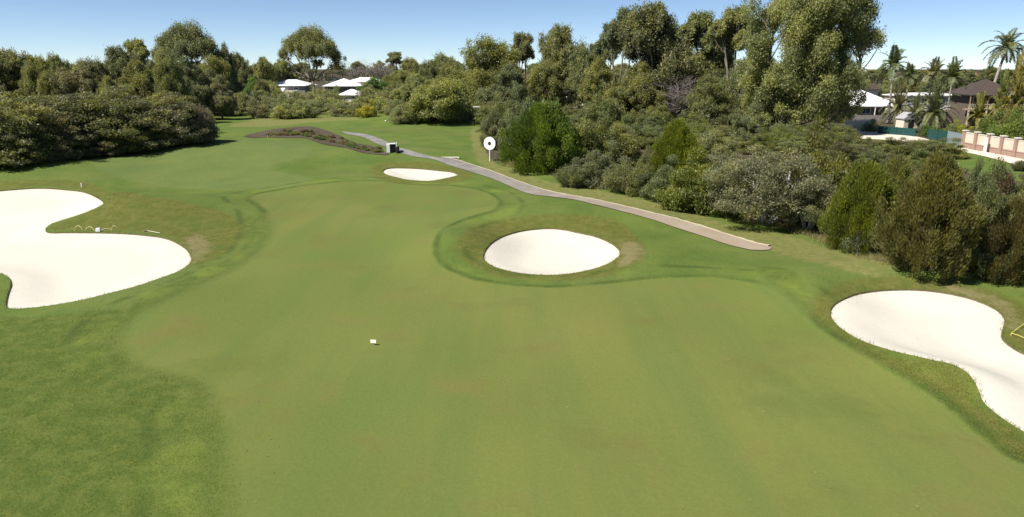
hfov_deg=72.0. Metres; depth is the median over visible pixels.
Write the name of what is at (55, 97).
tea tree
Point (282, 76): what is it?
gum tree
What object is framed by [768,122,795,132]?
scrub shrub
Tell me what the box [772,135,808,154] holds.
scrub shrub
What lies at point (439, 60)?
gum tree
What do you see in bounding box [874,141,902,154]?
scrub shrub
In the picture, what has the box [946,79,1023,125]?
house
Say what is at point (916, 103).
palm tree
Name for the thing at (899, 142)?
scrub shrub
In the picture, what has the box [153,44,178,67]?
gum tree
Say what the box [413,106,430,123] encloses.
scrub shrub
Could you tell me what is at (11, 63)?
gum tree
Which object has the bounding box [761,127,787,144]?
scrub shrub
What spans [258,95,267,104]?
scrub shrub
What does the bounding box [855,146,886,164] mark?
scrub shrub
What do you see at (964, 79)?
garden tree
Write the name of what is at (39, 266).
sand bunker
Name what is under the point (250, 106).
scrub shrub
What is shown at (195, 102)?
gum tree
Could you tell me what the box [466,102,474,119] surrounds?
scrub shrub
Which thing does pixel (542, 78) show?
gum tree
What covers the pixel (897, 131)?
sheet fence
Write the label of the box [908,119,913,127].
door
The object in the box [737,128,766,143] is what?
scrub shrub
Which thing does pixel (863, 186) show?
conifer
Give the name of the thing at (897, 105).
palm tree
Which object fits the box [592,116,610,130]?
scrub shrub
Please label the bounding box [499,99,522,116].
scrub shrub
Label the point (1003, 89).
cane palm
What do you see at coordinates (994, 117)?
garden shrub
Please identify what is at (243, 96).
scrub shrub
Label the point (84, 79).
gum tree
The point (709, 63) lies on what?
gum tree
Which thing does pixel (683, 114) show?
scrub shrub
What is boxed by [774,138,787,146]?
scrub shrub
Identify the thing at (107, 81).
gum tree
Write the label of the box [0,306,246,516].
rough grass
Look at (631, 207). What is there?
path edging
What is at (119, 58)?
gum tree
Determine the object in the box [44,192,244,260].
rough grass
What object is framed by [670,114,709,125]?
scrub shrub
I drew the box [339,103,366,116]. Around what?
scrub shrub
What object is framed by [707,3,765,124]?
gum tree
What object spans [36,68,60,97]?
gum tree
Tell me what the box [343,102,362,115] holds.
scrub shrub
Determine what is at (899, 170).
conifer
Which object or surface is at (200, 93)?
gum tree
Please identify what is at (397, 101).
scrub shrub
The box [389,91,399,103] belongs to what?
scrub shrub
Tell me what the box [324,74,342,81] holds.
distant house
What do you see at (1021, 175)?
scrub shrub
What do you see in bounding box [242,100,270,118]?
scrub shrub
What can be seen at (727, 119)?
scrub shrub
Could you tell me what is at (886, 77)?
gum tree
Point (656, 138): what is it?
scrub shrub
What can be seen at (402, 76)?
gum tree
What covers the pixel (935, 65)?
palm tree
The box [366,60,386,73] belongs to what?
gum tree
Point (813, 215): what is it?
tea tree
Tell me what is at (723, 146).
grey shrub
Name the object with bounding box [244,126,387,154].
garden bed
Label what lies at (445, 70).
gum tree
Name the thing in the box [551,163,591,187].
bush
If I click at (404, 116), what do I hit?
scrub shrub
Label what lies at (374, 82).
round tree
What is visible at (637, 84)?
gum tree
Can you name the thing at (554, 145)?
conifer
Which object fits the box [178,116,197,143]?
tea tree
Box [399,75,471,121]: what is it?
round tree
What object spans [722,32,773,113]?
gum tree
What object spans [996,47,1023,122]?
cane palm
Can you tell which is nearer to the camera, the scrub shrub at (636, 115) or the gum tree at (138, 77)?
the scrub shrub at (636, 115)
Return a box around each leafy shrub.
[632,154,685,200]
[651,145,740,218]
[775,110,850,223]
[945,153,1022,282]
[965,155,992,208]
[990,164,1016,195]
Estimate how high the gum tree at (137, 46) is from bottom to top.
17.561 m
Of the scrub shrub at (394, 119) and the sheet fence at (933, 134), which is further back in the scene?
the scrub shrub at (394, 119)
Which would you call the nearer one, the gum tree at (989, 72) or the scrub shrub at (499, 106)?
the scrub shrub at (499, 106)
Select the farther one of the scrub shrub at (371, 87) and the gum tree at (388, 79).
the gum tree at (388, 79)
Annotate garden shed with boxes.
[895,112,919,127]
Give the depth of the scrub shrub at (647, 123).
102.85 m
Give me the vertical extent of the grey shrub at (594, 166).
4.484 m
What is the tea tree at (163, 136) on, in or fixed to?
on the ground at (636, 383)
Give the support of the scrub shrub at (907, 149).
on the ground at (636, 383)
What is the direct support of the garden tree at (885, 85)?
on the ground at (636, 383)
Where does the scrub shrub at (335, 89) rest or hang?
on the ground at (636, 383)
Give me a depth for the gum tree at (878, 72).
505.04 m
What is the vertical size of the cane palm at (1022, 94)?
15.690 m
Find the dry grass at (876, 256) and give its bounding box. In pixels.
[494,159,1019,283]
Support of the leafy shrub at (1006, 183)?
on the ground at (636, 383)
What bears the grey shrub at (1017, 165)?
on the ground at (636, 383)
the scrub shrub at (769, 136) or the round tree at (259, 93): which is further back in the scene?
the round tree at (259, 93)
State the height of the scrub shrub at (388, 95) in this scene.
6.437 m
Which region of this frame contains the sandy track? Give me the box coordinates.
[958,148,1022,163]
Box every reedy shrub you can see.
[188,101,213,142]
[206,107,216,127]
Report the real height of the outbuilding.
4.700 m
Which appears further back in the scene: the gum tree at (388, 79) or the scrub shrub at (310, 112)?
the gum tree at (388, 79)
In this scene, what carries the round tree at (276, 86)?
on the ground at (636, 383)
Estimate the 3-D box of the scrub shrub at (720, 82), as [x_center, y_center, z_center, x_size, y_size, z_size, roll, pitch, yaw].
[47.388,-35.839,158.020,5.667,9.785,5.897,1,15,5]
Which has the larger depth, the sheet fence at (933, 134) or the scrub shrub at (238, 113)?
the scrub shrub at (238, 113)
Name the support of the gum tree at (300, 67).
on the ground at (636, 383)
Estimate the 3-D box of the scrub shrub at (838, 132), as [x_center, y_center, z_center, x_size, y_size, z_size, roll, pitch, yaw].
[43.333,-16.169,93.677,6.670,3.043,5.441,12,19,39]
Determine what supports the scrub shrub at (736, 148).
on the ground at (636, 383)
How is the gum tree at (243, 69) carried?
on the ground at (636, 383)
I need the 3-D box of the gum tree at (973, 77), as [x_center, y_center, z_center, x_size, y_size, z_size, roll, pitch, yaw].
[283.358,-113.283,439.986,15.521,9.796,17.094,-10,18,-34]
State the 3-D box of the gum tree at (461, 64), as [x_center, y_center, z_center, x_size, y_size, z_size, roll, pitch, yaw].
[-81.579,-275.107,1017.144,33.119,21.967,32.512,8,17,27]
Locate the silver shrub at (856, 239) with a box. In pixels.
[840,231,878,254]
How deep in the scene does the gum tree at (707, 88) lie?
119.14 m
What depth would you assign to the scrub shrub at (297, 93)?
177.44 m
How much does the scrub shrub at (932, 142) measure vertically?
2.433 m
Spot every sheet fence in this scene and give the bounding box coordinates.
[877,125,915,136]
[927,129,947,140]
[947,130,961,144]
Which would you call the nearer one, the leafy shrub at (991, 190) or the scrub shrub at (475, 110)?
the leafy shrub at (991, 190)
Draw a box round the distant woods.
[254,67,1013,84]
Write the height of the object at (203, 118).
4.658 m
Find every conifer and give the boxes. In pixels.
[495,96,587,174]
[648,115,707,180]
[815,155,900,255]
[867,144,990,283]
[872,149,913,239]
[968,191,1023,286]
[997,240,1023,287]
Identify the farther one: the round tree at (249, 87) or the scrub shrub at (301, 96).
the round tree at (249, 87)
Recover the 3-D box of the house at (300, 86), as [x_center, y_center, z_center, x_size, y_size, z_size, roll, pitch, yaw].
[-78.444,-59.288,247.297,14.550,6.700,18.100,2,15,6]
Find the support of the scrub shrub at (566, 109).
on the ground at (636, 383)
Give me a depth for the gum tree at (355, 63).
1176.86 m
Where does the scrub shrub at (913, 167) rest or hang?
on the ground at (636, 383)
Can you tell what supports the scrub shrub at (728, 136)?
on the ground at (636, 383)
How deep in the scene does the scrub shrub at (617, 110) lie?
120.62 m
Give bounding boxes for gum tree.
[0,45,26,94]
[18,54,50,96]
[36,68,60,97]
[46,51,75,74]
[48,62,98,96]
[54,64,78,88]
[71,55,103,88]
[86,45,136,84]
[95,75,119,99]
[115,83,140,100]
[117,58,155,98]
[122,37,150,66]
[144,59,156,71]
[150,17,228,73]
[151,52,192,104]
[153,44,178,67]
[176,53,213,110]
[182,84,201,111]
[183,65,212,86]
[198,53,232,92]
[203,68,232,113]
[206,73,239,118]
[219,41,236,81]
[228,70,246,91]
[232,51,253,85]
[251,55,278,81]
[271,59,297,81]
[276,21,346,94]
[290,61,310,78]
[327,66,347,76]
[350,61,365,71]
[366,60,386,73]
[380,70,416,84]
[385,51,403,71]
[386,63,397,72]
[386,70,408,89]
[392,72,433,102]
[399,56,420,73]
[418,49,461,78]
[418,59,436,85]
[431,57,470,101]
[448,33,521,107]
[456,61,465,69]
[474,61,533,112]
[511,31,534,105]
[519,59,569,106]
[526,63,536,74]
[536,22,591,106]
[563,41,609,105]
[576,54,630,110]
[588,29,621,82]
[602,4,633,86]
[610,71,623,82]
[611,67,624,73]
[613,0,705,110]
[614,62,631,71]
[617,59,670,113]
[646,13,694,106]
[672,9,720,87]
[685,73,737,124]
[690,19,737,97]
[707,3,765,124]
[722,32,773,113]
[730,0,889,127]
[740,66,775,116]
[840,57,870,90]
[865,69,885,82]
[879,68,889,80]
[961,70,980,82]
[978,66,1000,79]
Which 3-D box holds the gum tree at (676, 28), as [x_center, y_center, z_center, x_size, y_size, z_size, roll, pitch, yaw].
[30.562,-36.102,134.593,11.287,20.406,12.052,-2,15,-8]
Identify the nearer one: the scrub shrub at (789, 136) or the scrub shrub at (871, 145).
the scrub shrub at (871, 145)
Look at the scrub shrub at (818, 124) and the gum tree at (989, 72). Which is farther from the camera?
the gum tree at (989, 72)
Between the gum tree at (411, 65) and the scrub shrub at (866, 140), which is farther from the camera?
the gum tree at (411, 65)
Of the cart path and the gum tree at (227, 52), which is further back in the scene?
the gum tree at (227, 52)
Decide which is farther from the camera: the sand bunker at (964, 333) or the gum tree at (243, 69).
the gum tree at (243, 69)
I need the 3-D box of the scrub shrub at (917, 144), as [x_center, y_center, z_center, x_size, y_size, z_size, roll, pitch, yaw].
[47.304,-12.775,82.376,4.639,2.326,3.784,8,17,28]
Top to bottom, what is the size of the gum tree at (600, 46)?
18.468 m
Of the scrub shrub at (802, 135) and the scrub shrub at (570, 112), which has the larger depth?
the scrub shrub at (570, 112)
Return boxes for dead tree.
[336,63,370,79]
[343,57,398,78]
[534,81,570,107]
[646,68,701,117]
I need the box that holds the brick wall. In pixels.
[961,130,1023,158]
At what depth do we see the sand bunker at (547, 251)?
39.94 m
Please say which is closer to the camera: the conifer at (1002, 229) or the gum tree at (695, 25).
the conifer at (1002, 229)
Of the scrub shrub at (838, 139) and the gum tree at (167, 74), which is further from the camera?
the gum tree at (167, 74)
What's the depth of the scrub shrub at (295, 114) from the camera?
143.37 m
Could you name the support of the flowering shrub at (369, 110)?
on the ground at (636, 383)
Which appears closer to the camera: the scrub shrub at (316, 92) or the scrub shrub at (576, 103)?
the scrub shrub at (576, 103)
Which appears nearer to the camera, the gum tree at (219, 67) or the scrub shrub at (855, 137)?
the scrub shrub at (855, 137)
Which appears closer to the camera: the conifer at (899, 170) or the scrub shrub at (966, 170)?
the conifer at (899, 170)
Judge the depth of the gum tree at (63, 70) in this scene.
134.71 m
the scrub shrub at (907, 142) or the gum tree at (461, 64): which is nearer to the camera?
the scrub shrub at (907, 142)
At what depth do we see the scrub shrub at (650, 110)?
120.41 m
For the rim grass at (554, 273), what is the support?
on the ground at (636, 383)
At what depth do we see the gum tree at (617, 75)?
202.07 m
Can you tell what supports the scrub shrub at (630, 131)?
on the ground at (636, 383)
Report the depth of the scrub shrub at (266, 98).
172.09 m
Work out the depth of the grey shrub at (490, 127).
87.78 m
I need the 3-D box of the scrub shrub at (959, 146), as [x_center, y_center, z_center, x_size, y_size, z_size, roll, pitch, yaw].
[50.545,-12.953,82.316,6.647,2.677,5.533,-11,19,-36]
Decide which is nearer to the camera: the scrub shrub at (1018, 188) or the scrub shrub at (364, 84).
the scrub shrub at (1018, 188)
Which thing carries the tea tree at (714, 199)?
on the ground at (636, 383)
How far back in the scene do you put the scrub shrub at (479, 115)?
121.89 m
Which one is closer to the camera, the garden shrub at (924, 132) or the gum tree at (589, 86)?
the garden shrub at (924, 132)
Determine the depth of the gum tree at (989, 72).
466.12 m
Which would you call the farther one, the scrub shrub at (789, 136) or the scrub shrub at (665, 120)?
the scrub shrub at (665, 120)
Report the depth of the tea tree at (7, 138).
63.56 m
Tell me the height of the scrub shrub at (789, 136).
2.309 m
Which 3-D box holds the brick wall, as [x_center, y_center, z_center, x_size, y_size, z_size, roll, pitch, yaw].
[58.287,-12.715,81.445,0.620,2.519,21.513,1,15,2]
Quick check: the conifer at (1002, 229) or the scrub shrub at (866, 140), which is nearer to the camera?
the conifer at (1002, 229)
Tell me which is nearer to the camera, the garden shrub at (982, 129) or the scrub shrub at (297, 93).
the garden shrub at (982, 129)
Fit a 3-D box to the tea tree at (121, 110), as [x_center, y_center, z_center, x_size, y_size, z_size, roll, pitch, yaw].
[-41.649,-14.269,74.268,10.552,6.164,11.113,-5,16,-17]
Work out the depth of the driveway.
106.14 m
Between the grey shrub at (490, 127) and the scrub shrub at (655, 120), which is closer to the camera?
the grey shrub at (490, 127)
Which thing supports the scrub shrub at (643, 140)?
on the ground at (636, 383)
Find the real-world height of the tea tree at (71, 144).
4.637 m
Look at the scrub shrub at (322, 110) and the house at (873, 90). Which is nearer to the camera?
the scrub shrub at (322, 110)
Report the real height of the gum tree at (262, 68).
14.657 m
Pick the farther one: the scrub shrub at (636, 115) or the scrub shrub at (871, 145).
the scrub shrub at (636, 115)
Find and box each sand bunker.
[0,189,190,307]
[383,168,456,180]
[484,229,619,274]
[831,291,1023,430]
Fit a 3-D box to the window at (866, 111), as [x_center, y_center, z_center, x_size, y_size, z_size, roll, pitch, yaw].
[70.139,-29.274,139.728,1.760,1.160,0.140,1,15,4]
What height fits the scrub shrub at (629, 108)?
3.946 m
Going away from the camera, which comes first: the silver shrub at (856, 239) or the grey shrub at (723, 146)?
the silver shrub at (856, 239)
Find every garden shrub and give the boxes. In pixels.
[836,94,855,122]
[860,119,878,131]
[917,122,946,136]
[943,122,962,133]
[945,119,972,132]
[970,111,1005,134]
[975,99,1008,130]
[986,107,1023,139]
[999,103,1023,130]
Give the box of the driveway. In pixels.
[856,130,928,140]
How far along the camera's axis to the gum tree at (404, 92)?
169.36 m
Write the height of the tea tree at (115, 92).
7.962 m
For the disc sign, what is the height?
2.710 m
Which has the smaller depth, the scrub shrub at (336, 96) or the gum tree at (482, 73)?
the gum tree at (482, 73)
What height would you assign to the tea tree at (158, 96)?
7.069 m
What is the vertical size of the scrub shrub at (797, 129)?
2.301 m
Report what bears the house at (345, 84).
on the ground at (636, 383)
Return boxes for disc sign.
[484,137,495,160]
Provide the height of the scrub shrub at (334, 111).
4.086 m
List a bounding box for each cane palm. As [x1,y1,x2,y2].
[966,88,988,129]
[986,68,1011,119]
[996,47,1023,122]
[1011,81,1023,119]
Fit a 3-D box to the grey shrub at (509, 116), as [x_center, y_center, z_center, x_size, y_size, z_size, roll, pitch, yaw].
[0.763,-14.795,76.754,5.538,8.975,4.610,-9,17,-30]
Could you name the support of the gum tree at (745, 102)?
on the ground at (636, 383)
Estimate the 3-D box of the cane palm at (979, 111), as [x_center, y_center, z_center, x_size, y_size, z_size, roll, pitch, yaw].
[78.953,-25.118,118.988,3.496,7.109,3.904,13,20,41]
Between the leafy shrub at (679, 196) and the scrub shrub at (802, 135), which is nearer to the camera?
the leafy shrub at (679, 196)
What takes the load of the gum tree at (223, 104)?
on the ground at (636, 383)
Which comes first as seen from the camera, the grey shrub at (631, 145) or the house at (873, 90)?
the grey shrub at (631, 145)
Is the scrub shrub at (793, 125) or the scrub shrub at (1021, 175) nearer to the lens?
the scrub shrub at (1021, 175)
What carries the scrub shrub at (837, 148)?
on the ground at (636, 383)
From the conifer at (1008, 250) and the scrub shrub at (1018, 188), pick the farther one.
the scrub shrub at (1018, 188)
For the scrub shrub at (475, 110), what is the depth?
127.06 m
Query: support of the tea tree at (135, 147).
on the ground at (636, 383)
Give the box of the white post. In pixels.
[982,137,988,152]
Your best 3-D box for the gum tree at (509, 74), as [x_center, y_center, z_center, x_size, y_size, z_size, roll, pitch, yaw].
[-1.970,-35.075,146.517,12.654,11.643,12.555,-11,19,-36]
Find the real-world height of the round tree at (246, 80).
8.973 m
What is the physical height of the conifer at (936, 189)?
6.614 m
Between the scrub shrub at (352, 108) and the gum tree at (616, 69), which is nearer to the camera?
the scrub shrub at (352, 108)
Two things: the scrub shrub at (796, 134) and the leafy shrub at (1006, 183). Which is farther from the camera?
the scrub shrub at (796, 134)
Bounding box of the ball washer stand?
[386,142,396,152]
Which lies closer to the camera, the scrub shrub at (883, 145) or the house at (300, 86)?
the scrub shrub at (883, 145)
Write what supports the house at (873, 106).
on the ground at (636, 383)
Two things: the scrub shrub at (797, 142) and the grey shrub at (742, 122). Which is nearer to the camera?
the scrub shrub at (797, 142)
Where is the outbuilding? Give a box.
[339,89,362,101]
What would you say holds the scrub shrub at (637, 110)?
on the ground at (636, 383)
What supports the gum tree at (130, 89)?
on the ground at (636, 383)
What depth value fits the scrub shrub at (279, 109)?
143.84 m
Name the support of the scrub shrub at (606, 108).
on the ground at (636, 383)
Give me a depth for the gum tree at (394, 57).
422.79 m
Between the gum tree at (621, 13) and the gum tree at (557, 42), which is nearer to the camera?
the gum tree at (621, 13)
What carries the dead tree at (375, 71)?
on the ground at (636, 383)
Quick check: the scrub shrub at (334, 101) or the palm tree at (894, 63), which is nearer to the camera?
the palm tree at (894, 63)
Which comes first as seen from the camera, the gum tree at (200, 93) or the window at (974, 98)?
the window at (974, 98)
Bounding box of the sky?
[0,0,1023,68]
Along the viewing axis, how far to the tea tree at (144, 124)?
74.45 m
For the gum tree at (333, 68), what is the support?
on the ground at (636, 383)
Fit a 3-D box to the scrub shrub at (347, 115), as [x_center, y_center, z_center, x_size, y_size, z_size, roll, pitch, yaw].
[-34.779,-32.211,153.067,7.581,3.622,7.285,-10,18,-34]
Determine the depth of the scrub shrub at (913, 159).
67.96 m
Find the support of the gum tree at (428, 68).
on the ground at (636, 383)
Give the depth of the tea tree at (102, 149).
70.53 m
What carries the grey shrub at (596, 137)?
on the ground at (636, 383)
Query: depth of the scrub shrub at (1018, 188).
53.68 m
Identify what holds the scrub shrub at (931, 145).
on the ground at (636, 383)
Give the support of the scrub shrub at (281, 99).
on the ground at (636, 383)
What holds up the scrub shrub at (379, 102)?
on the ground at (636, 383)
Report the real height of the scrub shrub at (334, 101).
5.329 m
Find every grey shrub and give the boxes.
[479,108,508,149]
[495,83,533,157]
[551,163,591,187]
[570,138,631,189]
[571,91,622,167]
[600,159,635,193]
[608,121,645,165]
[623,143,660,197]
[697,128,739,166]
[725,102,770,137]
[1010,159,1023,171]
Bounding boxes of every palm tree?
[875,44,911,122]
[877,75,917,124]
[895,61,921,110]
[896,91,929,127]
[905,72,960,130]
[916,56,948,110]
[937,56,969,127]
[978,28,1023,82]
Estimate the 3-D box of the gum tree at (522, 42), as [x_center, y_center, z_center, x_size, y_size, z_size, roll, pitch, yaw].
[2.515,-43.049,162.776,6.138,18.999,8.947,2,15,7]
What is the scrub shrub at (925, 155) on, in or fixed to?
on the ground at (636, 383)
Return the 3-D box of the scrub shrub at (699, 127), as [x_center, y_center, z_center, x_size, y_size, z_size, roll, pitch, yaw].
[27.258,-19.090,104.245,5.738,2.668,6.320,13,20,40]
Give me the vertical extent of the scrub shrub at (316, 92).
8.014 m
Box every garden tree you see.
[877,80,897,98]
[903,74,921,92]
[917,77,946,92]
[953,76,970,89]
[989,73,1006,83]
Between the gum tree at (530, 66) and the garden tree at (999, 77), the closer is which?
the garden tree at (999, 77)
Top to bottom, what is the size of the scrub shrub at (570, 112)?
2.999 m
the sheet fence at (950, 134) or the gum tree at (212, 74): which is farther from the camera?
the gum tree at (212, 74)
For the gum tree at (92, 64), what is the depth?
138.07 m
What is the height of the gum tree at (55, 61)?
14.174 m
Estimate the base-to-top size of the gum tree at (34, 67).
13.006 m
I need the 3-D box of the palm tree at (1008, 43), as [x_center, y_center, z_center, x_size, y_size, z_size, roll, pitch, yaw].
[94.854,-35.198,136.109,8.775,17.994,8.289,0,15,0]
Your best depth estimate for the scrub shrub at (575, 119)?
114.36 m
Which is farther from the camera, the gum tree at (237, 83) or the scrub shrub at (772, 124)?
the gum tree at (237, 83)
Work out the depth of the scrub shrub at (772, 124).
107.73 m
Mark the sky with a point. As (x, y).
(367, 30)
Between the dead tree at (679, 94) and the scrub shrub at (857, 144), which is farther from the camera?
the dead tree at (679, 94)
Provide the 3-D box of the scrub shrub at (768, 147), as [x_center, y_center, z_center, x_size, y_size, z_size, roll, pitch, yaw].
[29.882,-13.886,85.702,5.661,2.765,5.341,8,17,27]
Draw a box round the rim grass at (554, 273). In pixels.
[4,167,1023,429]
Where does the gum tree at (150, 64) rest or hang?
on the ground at (636, 383)
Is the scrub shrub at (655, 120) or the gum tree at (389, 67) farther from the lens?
the gum tree at (389, 67)
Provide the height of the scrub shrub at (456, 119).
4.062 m
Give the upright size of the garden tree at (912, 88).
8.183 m
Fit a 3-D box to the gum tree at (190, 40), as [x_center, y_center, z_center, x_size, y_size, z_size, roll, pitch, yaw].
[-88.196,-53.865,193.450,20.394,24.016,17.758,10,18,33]
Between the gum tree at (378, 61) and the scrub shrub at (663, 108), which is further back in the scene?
the gum tree at (378, 61)
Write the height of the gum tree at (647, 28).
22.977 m
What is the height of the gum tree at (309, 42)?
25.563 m
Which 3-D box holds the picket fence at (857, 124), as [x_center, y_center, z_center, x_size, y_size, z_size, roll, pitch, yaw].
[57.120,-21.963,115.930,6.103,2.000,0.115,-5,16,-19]
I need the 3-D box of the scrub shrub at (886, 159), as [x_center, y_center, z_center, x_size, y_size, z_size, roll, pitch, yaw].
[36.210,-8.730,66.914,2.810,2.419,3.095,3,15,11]
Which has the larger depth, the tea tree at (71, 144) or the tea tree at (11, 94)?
the tea tree at (11, 94)
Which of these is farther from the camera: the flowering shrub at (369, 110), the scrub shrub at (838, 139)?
the flowering shrub at (369, 110)
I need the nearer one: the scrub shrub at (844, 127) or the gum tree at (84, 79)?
the scrub shrub at (844, 127)
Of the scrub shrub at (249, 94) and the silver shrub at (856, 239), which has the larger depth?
the scrub shrub at (249, 94)
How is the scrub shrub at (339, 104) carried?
on the ground at (636, 383)
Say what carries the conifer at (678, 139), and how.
on the ground at (636, 383)
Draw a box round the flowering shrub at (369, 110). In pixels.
[354,99,377,117]
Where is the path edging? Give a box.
[444,157,769,245]
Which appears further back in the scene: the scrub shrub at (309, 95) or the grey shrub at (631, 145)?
the scrub shrub at (309, 95)
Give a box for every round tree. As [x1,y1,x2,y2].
[240,76,259,93]
[243,73,259,87]
[252,89,271,102]
[254,79,273,95]
[264,81,281,91]
[267,84,276,96]
[357,76,393,93]
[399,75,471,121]
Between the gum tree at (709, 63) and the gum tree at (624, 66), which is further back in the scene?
the gum tree at (624, 66)
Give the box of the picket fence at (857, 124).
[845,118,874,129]
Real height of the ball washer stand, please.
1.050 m
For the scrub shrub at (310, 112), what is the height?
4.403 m
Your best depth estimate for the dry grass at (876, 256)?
44.36 m
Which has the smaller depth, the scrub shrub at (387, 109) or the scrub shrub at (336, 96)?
the scrub shrub at (387, 109)
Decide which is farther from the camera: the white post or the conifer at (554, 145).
the white post
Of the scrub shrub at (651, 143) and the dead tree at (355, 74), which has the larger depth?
the dead tree at (355, 74)
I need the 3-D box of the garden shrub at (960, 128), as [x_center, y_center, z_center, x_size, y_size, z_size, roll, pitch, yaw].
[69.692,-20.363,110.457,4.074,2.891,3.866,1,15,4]
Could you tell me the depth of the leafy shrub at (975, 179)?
48.56 m
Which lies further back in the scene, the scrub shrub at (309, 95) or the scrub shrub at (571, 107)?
the scrub shrub at (309, 95)
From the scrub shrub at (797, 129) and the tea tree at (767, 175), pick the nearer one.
the tea tree at (767, 175)
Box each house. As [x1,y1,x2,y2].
[277,80,316,96]
[322,77,379,93]
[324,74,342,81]
[828,90,893,120]
[864,86,881,95]
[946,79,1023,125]
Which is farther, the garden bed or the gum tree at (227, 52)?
the gum tree at (227, 52)
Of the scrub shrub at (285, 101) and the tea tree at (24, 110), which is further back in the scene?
the scrub shrub at (285, 101)
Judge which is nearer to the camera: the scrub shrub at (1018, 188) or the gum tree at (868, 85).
the scrub shrub at (1018, 188)
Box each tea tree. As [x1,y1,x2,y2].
[0,89,50,117]
[0,96,61,167]
[0,96,106,162]
[0,120,58,167]
[33,114,95,160]
[39,93,120,153]
[43,91,102,109]
[68,93,170,152]
[80,119,125,156]
[100,85,147,109]
[100,113,164,152]
[107,98,193,148]
[144,90,194,109]
[147,91,221,144]
[149,117,194,145]
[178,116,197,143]
[694,144,836,224]
[694,162,757,208]
[777,173,837,229]
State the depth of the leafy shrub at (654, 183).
54.80 m
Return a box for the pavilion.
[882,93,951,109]
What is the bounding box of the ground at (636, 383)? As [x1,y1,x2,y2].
[0,69,1023,516]
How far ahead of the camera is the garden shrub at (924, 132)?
106.28 m
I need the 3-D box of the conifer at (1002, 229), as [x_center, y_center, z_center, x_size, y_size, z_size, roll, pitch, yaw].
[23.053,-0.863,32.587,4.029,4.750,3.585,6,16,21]
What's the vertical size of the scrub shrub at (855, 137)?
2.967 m
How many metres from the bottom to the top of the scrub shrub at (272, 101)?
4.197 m
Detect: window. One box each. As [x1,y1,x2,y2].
[861,108,870,113]
[972,97,976,105]
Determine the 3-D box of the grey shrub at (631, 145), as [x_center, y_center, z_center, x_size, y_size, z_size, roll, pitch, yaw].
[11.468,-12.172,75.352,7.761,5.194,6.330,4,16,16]
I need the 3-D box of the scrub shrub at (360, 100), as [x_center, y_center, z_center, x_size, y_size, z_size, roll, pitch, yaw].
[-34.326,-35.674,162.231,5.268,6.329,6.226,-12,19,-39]
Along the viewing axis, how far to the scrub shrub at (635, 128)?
101.83 m
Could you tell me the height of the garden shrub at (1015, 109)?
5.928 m
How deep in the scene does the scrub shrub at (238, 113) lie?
152.65 m
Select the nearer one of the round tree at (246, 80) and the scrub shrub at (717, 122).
the scrub shrub at (717, 122)
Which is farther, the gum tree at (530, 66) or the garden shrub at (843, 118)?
the gum tree at (530, 66)
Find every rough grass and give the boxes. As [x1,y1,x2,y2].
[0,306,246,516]
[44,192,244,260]
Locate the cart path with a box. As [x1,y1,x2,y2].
[341,131,770,249]
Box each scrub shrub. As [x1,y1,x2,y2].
[226,99,245,116]
[232,88,261,103]
[233,91,255,113]
[242,91,259,114]
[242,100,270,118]
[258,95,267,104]
[259,96,274,105]
[262,98,279,112]
[268,93,299,110]
[268,103,307,119]
[269,90,282,103]
[273,93,293,116]
[273,99,307,118]
[281,94,307,102]
[289,90,304,99]
[301,91,324,105]
[301,101,319,117]
[307,99,331,114]
[308,84,332,99]
[308,89,333,108]
[315,89,344,101]
[323,95,351,110]
[326,102,345,115]
[328,85,342,99]
[329,101,352,116]
[339,102,358,116]
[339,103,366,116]
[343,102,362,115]
[350,87,383,101]
[352,92,371,102]
[360,82,381,96]
[366,83,378,97]
[367,90,388,113]
[377,100,400,111]
[379,86,393,100]
[381,100,401,114]
[386,106,414,124]
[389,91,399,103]
[391,99,403,108]
[394,101,416,123]
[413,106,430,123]
[443,105,462,122]
[451,101,470,121]
[465,104,477,118]
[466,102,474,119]
[469,98,501,124]
[481,101,504,127]
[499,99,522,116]
[560,108,580,114]
[562,106,571,120]
[563,102,579,109]
[565,104,579,122]
[569,106,608,126]
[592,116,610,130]
[596,87,632,122]
[596,89,615,122]
[606,123,639,134]
[613,116,642,136]
[614,103,632,115]
[620,104,648,124]
[629,100,638,118]
[632,114,662,129]
[636,117,661,135]
[636,135,652,147]
[637,126,663,137]
[641,105,654,117]
[646,136,657,145]
[648,105,674,119]
[650,105,673,124]
[653,134,662,141]
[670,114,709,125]
[673,98,694,119]
[685,120,714,133]
[688,101,728,127]
[704,125,732,136]
[711,131,741,145]
[718,78,725,97]
[725,136,761,151]
[726,106,741,125]
[736,134,778,154]
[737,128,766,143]
[749,126,771,135]
[760,114,777,126]
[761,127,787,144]
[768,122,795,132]
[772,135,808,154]
[773,132,810,141]
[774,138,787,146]
[784,121,804,129]
[787,122,830,139]
[793,126,801,133]
[796,117,837,129]
[796,150,834,161]
[799,130,821,141]
[808,135,869,166]
[818,127,844,151]
[826,125,855,144]
[833,123,859,135]
[833,127,864,143]
[844,138,865,157]
[852,137,871,156]
[855,139,892,157]
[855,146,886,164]
[874,139,894,151]
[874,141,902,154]
[876,137,920,157]
[880,153,891,169]
[890,137,912,156]
[897,138,931,154]
[906,147,927,171]
[906,151,930,160]
[908,161,920,175]
[911,140,928,151]
[917,160,970,173]
[921,137,961,158]
[922,140,947,153]
[927,137,972,158]
[1012,179,1023,194]
[1014,173,1023,189]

